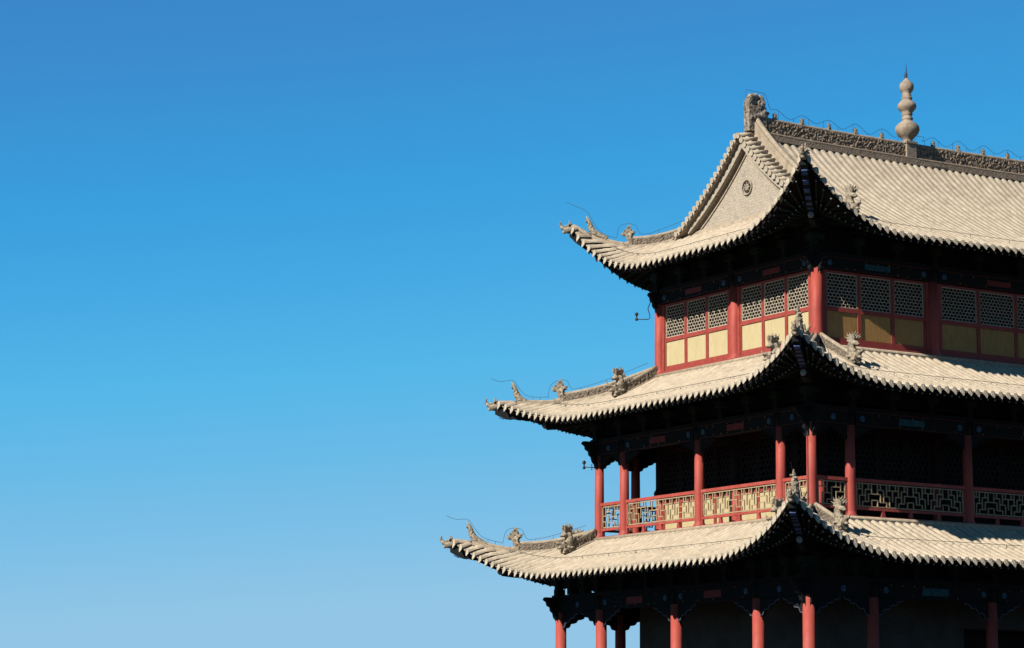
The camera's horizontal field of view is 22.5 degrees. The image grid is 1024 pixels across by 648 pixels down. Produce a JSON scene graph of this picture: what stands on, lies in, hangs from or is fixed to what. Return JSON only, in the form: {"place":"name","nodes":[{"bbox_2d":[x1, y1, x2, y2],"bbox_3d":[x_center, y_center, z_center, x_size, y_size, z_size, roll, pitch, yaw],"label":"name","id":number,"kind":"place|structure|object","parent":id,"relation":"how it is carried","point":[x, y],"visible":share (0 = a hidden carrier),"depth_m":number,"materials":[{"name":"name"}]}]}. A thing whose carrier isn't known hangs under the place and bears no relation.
{"place":"outdoors","nodes":[
{"label":"outdoors","id":0,"kind":"place"},
{"bbox_2d":[0,0,1023,647],"label":"sky","id":1,"kind":"structure","parent":0,"point":[270,270],"materials":[{"name":"blue"}]},
{"label":"pavement","id":2,"kind":"structure","parent":0,"visible":0},
{"bbox_2d":[440,68,1023,647],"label":"pavilion tower","id":3,"kind":"structure","parent":2,"relation":"on","point":[814,414],"depth_m":65.91,"materials":[{"name":"tile"}]},
{"bbox_2d":[582,461,593,469],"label":"arm bracket","id":4,"kind":"object","parent":3,"relation":"attached to","point":[584,463],"visible":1,"depth_m":70.13,"materials":[{"name":"grey metal"}]},
{"bbox_2d":[635,302,650,320],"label":"arm bracket","id":5,"kind":"object","parent":3,"relation":"attached to","point":[636,315],"visible":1,"depth_m":70.54,"materials":[{"name":"grey metal"}]},
{"bbox_2d":[666,459,667,499],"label":"gallery door","id":6,"kind":"structure","parent":3,"relation":"in","point":[666,459],"depth_m":69.77,"materials":[{"name":"black wood"}]},
{"bbox_2d":[663,449,679,529],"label":"gallery door","id":7,"kind":"structure","parent":3,"relation":"in","point":[673,456],"depth_m":69.28,"materials":[{"name":"red paint"}]},
{"bbox_2d":[665,300,685,370],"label":"lattice door","id":8,"kind":"structure","parent":3,"relation":"in","point":[675,344],"depth_m":69.73,"materials":[{"name":"red paint"}]},
{"bbox_2d":[680,448,694,527],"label":"gallery door","id":9,"kind":"structure","parent":3,"relation":"in","point":[688,463],"depth_m":68.70,"materials":[{"name":"red paint"}]},
{"bbox_2d":[685,295,706,366],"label":"lattice door","id":10,"kind":"structure","parent":3,"relation":"in","point":[696,339],"depth_m":68.92,"materials":[{"name":"red paint"}]},
{"bbox_2d":[704,443,714,524],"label":"gallery door","id":11,"kind":"structure","parent":3,"relation":"in","point":[709,470],"depth_m":67.83,"materials":[{"name":"red paint"}]},
{"bbox_2d":[707,290,727,361],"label":"lattice door","id":12,"kind":"structure","parent":3,"relation":"in","point":[717,335],"depth_m":68.13,"materials":[{"name":"red paint"}]},
{"bbox_2d":[714,440,731,523],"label":"gallery door","id":13,"kind":"structure","parent":3,"relation":"in","point":[724,448],"depth_m":67.35,"materials":[{"name":"red paint"}]},
{"bbox_2d":[739,436,757,519],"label":"gallery door","id":14,"kind":"structure","parent":3,"relation":"in","point":[750,468],"depth_m":66.42,"materials":[{"name":"red paint"}]},
{"bbox_2d":[740,281,762,354],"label":"lattice door","id":15,"kind":"structure","parent":3,"relation":"in","point":[751,328],"depth_m":66.89,"materials":[{"name":"red paint"}]},
{"bbox_2d":[757,435,775,517],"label":"gallery door","id":16,"kind":"structure","parent":3,"relation":"in","point":[768,462],"depth_m":65.79,"materials":[{"name":"red paint"}]},
{"bbox_2d":[762,276,785,350],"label":"lattice door","id":17,"kind":"structure","parent":3,"relation":"in","point":[775,321],"depth_m":66.11,"materials":[{"name":"red paint"}]},
{"bbox_2d":[786,430,794,489],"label":"gallery door","id":18,"kind":"structure","parent":3,"relation":"in","point":[790,441],"depth_m":65.02,"materials":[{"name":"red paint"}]},
{"bbox_2d":[786,270,808,335],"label":"lattice door","id":19,"kind":"structure","parent":3,"relation":"in","point":[799,283],"depth_m":65.37,"materials":[{"name":"red paint"}]},
{"bbox_2d":[795,430,806,497],"bbox_3d":[7.388,3.793,64.392,0.142,2.350,0.767,6,-11,-32],"label":"gallery door","id":20,"kind":"structure","parent":3,"relation":"in","point":[802,445],"depth_m":64.66,"materials":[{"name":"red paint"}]},
{"bbox_2d":[824,427,844,513],"bbox_3d":[8.118,3.775,64.262,0.868,2.350,0.142,6,-11,-32],"label":"gallery door","id":21,"kind":"structure","parent":3,"relation":"in","point":[834,444],"depth_m":64.27,"materials":[{"name":"black wood"}]},
{"bbox_2d":[825,269,859,343],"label":"lattice door","id":22,"kind":"structure","parent":3,"relation":"in","point":[842,317],"depth_m":65.07,"materials":[{"name":"red paint"}]},
{"bbox_2d":[855,431,879,516],"bbox_3d":[8.861,3.854,64.721,0.868,2.350,0.142,6,-11,-32],"label":"gallery door","id":23,"kind":"structure","parent":3,"relation":"in","point":[864,445],"depth_m":64.79,"materials":[{"name":"black wood"}]},
{"bbox_2d":[859,274,892,348],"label":"lattice door","id":24,"kind":"structure","parent":3,"relation":"in","point":[876,323],"depth_m":65.63,"materials":[{"name":"red paint"}]},
{"bbox_2d":[878,432,906,518],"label":"gallery door","id":25,"kind":"structure","parent":3,"relation":"in","point":[890,456],"depth_m":65.23,"materials":[{"name":"black wood"}]},
{"bbox_2d":[892,278,925,351],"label":"lattice door","id":26,"kind":"structure","parent":3,"relation":"in","point":[909,327],"depth_m":66.21,"materials":[{"name":"red paint"}]},
{"bbox_2d":[905,434,932,519],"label":"gallery door","id":27,"kind":"structure","parent":3,"relation":"in","point":[916,446],"depth_m":65.68,"materials":[{"name":"black"}]},
{"bbox_2d":[940,437,962,521],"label":"gallery door","id":28,"kind":"structure","parent":3,"relation":"in","point":[951,454],"depth_m":66.26,"materials":[{"name":"black wood"}]},
{"bbox_2d":[940,284,978,357],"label":"lattice door","id":29,"kind":"structure","parent":3,"relation":"in","point":[959,332],"depth_m":67.12,"materials":[{"name":"red paint"}]},
{"bbox_2d":[972,441,1002,524],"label":"gallery door","id":30,"kind":"structure","parent":3,"relation":"in","point":[985,469],"depth_m":66.91,"materials":[{"name":"black wood"}]},
{"bbox_2d":[978,289,1016,361],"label":"lattice door","id":31,"kind":"structure","parent":3,"relation":"in","point":[997,336],"depth_m":67.80,"materials":[{"name":"red paint"}]},
{"bbox_2d":[1001,442,1023,525],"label":"gallery door","id":32,"kind":"structure","parent":3,"relation":"in","point":[1012,455],"depth_m":67.38,"materials":[{"name":"black"}]},
{"bbox_2d":[1015,294,1023,362],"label":"lattice door","id":33,"kind":"structure","parent":3,"relation":"in","point":[1019,298],"depth_m":68.20,"materials":[{"name":"red paint"}]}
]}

